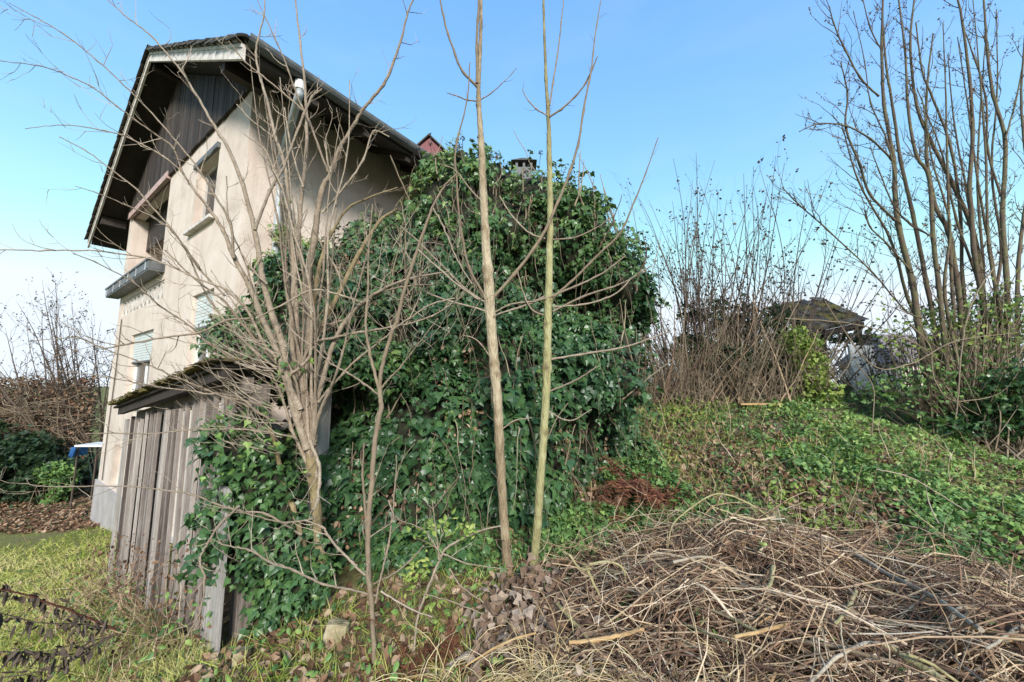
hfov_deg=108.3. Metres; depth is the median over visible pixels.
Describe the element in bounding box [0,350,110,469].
bare hedge
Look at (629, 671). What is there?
cut branch
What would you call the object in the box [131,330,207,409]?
window
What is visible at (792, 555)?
cut branch
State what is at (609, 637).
cut branch
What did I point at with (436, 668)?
dry grass
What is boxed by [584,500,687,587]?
dry grass
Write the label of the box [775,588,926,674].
cut branch
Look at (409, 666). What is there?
fern
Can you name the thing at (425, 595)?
young shrub
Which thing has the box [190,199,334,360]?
ivy
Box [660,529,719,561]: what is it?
cut branch
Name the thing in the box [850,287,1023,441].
leafy shrub
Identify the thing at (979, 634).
cut branch
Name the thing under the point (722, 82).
sky
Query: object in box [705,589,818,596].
cut branch
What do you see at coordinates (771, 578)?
cut branch
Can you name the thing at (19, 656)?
withered plant
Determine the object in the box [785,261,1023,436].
bramble
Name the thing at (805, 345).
leafy shrub
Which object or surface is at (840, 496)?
fallen leaves
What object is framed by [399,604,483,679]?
fern
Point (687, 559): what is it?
cut branch
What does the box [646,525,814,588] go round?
cut branch
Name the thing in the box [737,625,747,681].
cut branch
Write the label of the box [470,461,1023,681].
brush pile
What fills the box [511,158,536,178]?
chimney
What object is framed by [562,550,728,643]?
cut branch
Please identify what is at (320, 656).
verge grass
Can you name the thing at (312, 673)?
verge weeds
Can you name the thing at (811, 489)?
bank weeds
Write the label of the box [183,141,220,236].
window
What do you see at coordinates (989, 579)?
cut branch
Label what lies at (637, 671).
dry grass
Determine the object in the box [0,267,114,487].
shrub
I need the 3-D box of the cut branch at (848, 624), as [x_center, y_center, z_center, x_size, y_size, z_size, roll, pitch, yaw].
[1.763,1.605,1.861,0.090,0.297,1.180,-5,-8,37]
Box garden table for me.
[68,442,102,506]
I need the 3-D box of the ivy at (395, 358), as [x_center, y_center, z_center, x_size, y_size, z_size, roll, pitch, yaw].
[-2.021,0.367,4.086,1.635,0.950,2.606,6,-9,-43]
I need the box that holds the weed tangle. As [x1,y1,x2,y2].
[1,522,230,681]
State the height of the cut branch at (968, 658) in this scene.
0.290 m
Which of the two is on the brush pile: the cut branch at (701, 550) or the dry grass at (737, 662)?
the cut branch at (701, 550)
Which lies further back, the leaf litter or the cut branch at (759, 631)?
the leaf litter
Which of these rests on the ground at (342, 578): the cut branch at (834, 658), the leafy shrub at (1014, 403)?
the leafy shrub at (1014, 403)
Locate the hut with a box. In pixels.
[766,297,877,393]
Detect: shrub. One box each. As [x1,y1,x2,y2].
[0,0,507,667]
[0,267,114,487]
[394,494,523,654]
[602,152,812,409]
[624,134,1023,389]
[656,293,808,398]
[770,324,856,406]
[775,299,949,409]
[809,324,889,396]
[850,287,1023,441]
[861,269,1023,438]
[917,358,1023,460]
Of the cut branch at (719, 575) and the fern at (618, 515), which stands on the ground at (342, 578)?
the fern at (618, 515)
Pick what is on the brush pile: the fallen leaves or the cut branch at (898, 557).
the cut branch at (898, 557)
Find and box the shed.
[107,356,376,652]
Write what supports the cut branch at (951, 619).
on the brush pile
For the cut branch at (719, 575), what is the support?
on the brush pile
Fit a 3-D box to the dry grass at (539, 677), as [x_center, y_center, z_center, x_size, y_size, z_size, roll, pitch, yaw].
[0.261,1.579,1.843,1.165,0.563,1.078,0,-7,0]
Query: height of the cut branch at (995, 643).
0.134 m
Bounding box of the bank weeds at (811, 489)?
[631,391,1023,542]
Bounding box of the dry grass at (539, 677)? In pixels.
[470,587,658,681]
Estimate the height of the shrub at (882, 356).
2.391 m
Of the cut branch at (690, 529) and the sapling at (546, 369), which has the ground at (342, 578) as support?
the sapling at (546, 369)
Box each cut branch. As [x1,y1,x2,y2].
[465,632,535,666]
[556,602,595,649]
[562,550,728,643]
[568,627,644,644]
[590,570,840,638]
[593,538,737,648]
[600,571,763,661]
[621,588,897,664]
[621,667,714,681]
[624,637,726,681]
[626,536,740,547]
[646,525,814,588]
[652,561,756,630]
[653,551,906,672]
[659,522,799,551]
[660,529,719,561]
[666,493,788,587]
[672,555,818,599]
[692,530,783,575]
[692,548,741,577]
[693,666,723,680]
[703,645,731,679]
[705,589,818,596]
[715,583,832,622]
[732,614,888,638]
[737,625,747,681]
[742,534,840,582]
[744,526,854,546]
[747,612,928,659]
[758,634,937,681]
[771,631,785,681]
[774,529,936,615]
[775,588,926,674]
[788,526,984,632]
[809,622,898,681]
[810,562,937,602]
[823,608,1009,643]
[829,576,972,593]
[834,590,857,623]
[836,539,967,577]
[847,583,867,680]
[854,562,1023,599]
[856,636,1022,681]
[876,469,1015,588]
[877,542,1014,574]
[880,595,1022,618]
[883,644,958,681]
[889,578,984,681]
[909,626,1023,638]
[924,532,937,593]
[929,606,998,681]
[930,572,1023,596]
[963,575,1022,592]
[985,623,1023,649]
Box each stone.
[231,645,251,667]
[322,618,349,648]
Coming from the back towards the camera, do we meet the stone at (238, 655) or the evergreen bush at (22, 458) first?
the evergreen bush at (22, 458)
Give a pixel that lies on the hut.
(828, 316)
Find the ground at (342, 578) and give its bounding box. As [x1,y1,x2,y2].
[0,386,1023,681]
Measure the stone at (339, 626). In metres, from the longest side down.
0.144 x 0.144 x 0.111 m
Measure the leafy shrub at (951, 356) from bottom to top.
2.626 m
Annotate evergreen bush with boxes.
[0,417,93,507]
[27,460,82,507]
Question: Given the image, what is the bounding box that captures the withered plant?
[0,583,116,681]
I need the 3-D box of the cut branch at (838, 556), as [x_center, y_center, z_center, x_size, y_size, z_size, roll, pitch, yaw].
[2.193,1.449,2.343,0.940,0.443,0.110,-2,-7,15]
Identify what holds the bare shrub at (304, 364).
on the ground at (342, 578)
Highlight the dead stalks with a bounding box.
[563,367,1023,571]
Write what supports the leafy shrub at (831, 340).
on the ground at (342, 578)
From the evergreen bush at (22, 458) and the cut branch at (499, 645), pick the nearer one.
the cut branch at (499, 645)
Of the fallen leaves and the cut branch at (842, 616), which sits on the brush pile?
the cut branch at (842, 616)
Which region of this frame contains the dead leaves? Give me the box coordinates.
[421,545,634,681]
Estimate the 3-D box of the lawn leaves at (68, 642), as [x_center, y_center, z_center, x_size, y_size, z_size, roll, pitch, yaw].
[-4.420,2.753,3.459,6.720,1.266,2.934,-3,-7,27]
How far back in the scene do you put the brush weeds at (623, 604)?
2.08 m
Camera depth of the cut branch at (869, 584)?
2.30 m
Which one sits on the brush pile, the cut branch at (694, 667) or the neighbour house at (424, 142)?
the cut branch at (694, 667)
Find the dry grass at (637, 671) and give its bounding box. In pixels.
[541,598,741,681]
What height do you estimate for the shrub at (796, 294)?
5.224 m
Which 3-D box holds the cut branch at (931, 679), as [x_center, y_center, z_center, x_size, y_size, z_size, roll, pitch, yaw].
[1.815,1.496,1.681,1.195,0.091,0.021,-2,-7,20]
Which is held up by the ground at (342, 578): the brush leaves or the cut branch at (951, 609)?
the brush leaves
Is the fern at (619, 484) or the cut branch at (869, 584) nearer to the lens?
the cut branch at (869, 584)
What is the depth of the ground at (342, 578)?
3.94 m
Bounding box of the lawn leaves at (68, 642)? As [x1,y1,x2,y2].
[0,561,223,681]
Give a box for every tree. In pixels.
[291,171,496,668]
[766,0,1023,414]
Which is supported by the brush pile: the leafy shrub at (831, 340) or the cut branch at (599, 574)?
the cut branch at (599, 574)
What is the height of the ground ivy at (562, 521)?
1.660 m
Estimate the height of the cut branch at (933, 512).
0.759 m
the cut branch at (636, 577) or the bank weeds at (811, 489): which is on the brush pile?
the cut branch at (636, 577)
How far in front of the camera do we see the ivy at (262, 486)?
2.59 m
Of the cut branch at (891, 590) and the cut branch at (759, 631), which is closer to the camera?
the cut branch at (759, 631)
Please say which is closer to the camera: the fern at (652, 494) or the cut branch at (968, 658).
the cut branch at (968, 658)
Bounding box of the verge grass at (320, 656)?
[165,551,533,681]
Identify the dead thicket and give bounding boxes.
[633,273,874,410]
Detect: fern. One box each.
[358,618,466,681]
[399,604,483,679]
[573,490,646,534]
[590,454,666,521]
[601,457,707,522]
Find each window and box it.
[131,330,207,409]
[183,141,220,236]
[194,291,213,361]
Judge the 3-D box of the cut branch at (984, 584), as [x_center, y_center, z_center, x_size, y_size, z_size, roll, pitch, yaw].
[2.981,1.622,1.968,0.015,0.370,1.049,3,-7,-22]
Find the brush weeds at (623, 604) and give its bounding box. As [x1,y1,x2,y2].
[201,520,1023,681]
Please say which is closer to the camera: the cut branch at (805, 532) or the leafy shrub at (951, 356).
the cut branch at (805, 532)
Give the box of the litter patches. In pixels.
[572,411,931,571]
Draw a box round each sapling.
[401,0,606,572]
[494,0,670,565]
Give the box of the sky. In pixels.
[0,0,1023,386]
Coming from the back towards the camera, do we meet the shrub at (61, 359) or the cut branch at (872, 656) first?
the shrub at (61, 359)
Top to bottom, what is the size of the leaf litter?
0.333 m
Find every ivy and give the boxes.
[173,400,335,622]
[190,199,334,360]
[216,131,677,588]
[237,517,489,641]
[238,325,430,409]
[454,386,1023,580]
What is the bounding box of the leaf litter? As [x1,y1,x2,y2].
[0,487,99,533]
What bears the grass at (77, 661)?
on the ground at (342, 578)
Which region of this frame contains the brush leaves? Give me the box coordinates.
[247,485,1023,681]
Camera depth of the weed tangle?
2.89 m
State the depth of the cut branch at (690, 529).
2.84 m
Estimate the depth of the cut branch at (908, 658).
1.64 m
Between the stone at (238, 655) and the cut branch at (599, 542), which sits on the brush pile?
the cut branch at (599, 542)
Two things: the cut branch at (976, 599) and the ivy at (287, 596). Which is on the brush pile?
the cut branch at (976, 599)
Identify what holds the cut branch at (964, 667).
on the brush pile
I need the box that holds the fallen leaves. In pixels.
[572,395,1023,570]
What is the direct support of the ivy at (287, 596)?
on the ground at (342, 578)
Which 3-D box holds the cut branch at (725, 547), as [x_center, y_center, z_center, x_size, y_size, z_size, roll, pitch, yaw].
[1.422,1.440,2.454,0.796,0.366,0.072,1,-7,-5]
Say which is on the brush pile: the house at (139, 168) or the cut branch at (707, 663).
the cut branch at (707, 663)
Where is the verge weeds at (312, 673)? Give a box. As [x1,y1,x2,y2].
[196,567,566,681]
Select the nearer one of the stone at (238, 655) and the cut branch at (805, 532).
the stone at (238, 655)
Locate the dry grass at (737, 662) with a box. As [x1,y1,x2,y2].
[635,609,797,681]
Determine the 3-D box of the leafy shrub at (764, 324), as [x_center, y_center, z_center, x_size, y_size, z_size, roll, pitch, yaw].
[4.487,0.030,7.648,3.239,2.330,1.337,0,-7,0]
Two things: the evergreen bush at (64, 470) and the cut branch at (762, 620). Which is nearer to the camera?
the cut branch at (762, 620)
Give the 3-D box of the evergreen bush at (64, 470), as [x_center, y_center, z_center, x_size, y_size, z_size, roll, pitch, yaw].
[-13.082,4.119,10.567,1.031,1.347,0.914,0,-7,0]
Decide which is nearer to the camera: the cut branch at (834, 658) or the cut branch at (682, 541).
the cut branch at (834, 658)
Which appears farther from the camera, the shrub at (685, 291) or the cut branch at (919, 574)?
the shrub at (685, 291)
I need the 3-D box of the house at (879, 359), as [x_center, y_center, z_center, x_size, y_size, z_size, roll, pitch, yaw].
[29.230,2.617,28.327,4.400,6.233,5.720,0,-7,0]
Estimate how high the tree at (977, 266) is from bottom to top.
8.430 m
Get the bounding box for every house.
[84,33,432,543]
[417,133,444,154]
[834,335,952,389]
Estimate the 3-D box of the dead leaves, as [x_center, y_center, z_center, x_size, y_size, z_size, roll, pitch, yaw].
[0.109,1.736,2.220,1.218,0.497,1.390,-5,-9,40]
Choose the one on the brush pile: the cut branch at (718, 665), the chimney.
the cut branch at (718, 665)
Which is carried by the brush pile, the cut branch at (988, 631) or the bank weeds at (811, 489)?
the cut branch at (988, 631)
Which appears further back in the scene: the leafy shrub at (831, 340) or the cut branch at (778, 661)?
the leafy shrub at (831, 340)
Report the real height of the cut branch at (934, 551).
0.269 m
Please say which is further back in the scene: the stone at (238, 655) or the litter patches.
the litter patches
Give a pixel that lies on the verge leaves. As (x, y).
(274, 657)
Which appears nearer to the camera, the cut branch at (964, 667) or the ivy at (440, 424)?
the cut branch at (964, 667)
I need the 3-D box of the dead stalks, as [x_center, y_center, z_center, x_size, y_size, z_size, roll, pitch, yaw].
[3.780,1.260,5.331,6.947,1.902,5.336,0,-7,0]
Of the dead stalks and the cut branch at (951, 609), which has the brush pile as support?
the cut branch at (951, 609)
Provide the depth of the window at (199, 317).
6.12 m
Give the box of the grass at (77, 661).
[0,527,222,681]
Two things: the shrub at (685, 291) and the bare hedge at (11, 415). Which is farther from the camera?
the bare hedge at (11, 415)
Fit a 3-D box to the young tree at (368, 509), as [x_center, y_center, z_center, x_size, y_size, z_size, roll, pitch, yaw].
[-0.732,0.352,2.401,1.291,3.182,0.359,0,-7,0]
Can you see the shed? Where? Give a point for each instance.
(148, 513)
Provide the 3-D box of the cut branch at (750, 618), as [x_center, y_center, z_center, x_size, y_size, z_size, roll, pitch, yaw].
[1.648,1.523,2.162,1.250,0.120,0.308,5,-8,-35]
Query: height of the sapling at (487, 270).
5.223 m
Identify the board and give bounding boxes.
[738,403,780,404]
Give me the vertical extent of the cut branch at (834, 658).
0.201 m
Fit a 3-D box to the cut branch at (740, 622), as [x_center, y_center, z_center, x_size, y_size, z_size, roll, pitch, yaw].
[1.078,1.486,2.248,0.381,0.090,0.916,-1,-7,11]
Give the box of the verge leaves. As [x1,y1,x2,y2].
[168,555,649,681]
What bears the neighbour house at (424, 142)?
on the ground at (342, 578)
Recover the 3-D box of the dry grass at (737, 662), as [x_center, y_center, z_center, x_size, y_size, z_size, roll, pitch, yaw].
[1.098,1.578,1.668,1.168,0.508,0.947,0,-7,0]
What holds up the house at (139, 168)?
on the ground at (342, 578)
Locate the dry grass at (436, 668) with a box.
[374,620,525,681]
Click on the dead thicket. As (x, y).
(768, 387)
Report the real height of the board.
0.030 m
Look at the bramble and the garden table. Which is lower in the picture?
the garden table
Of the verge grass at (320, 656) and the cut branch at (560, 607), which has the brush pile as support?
the cut branch at (560, 607)
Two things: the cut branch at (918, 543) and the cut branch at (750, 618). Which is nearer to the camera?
the cut branch at (750, 618)

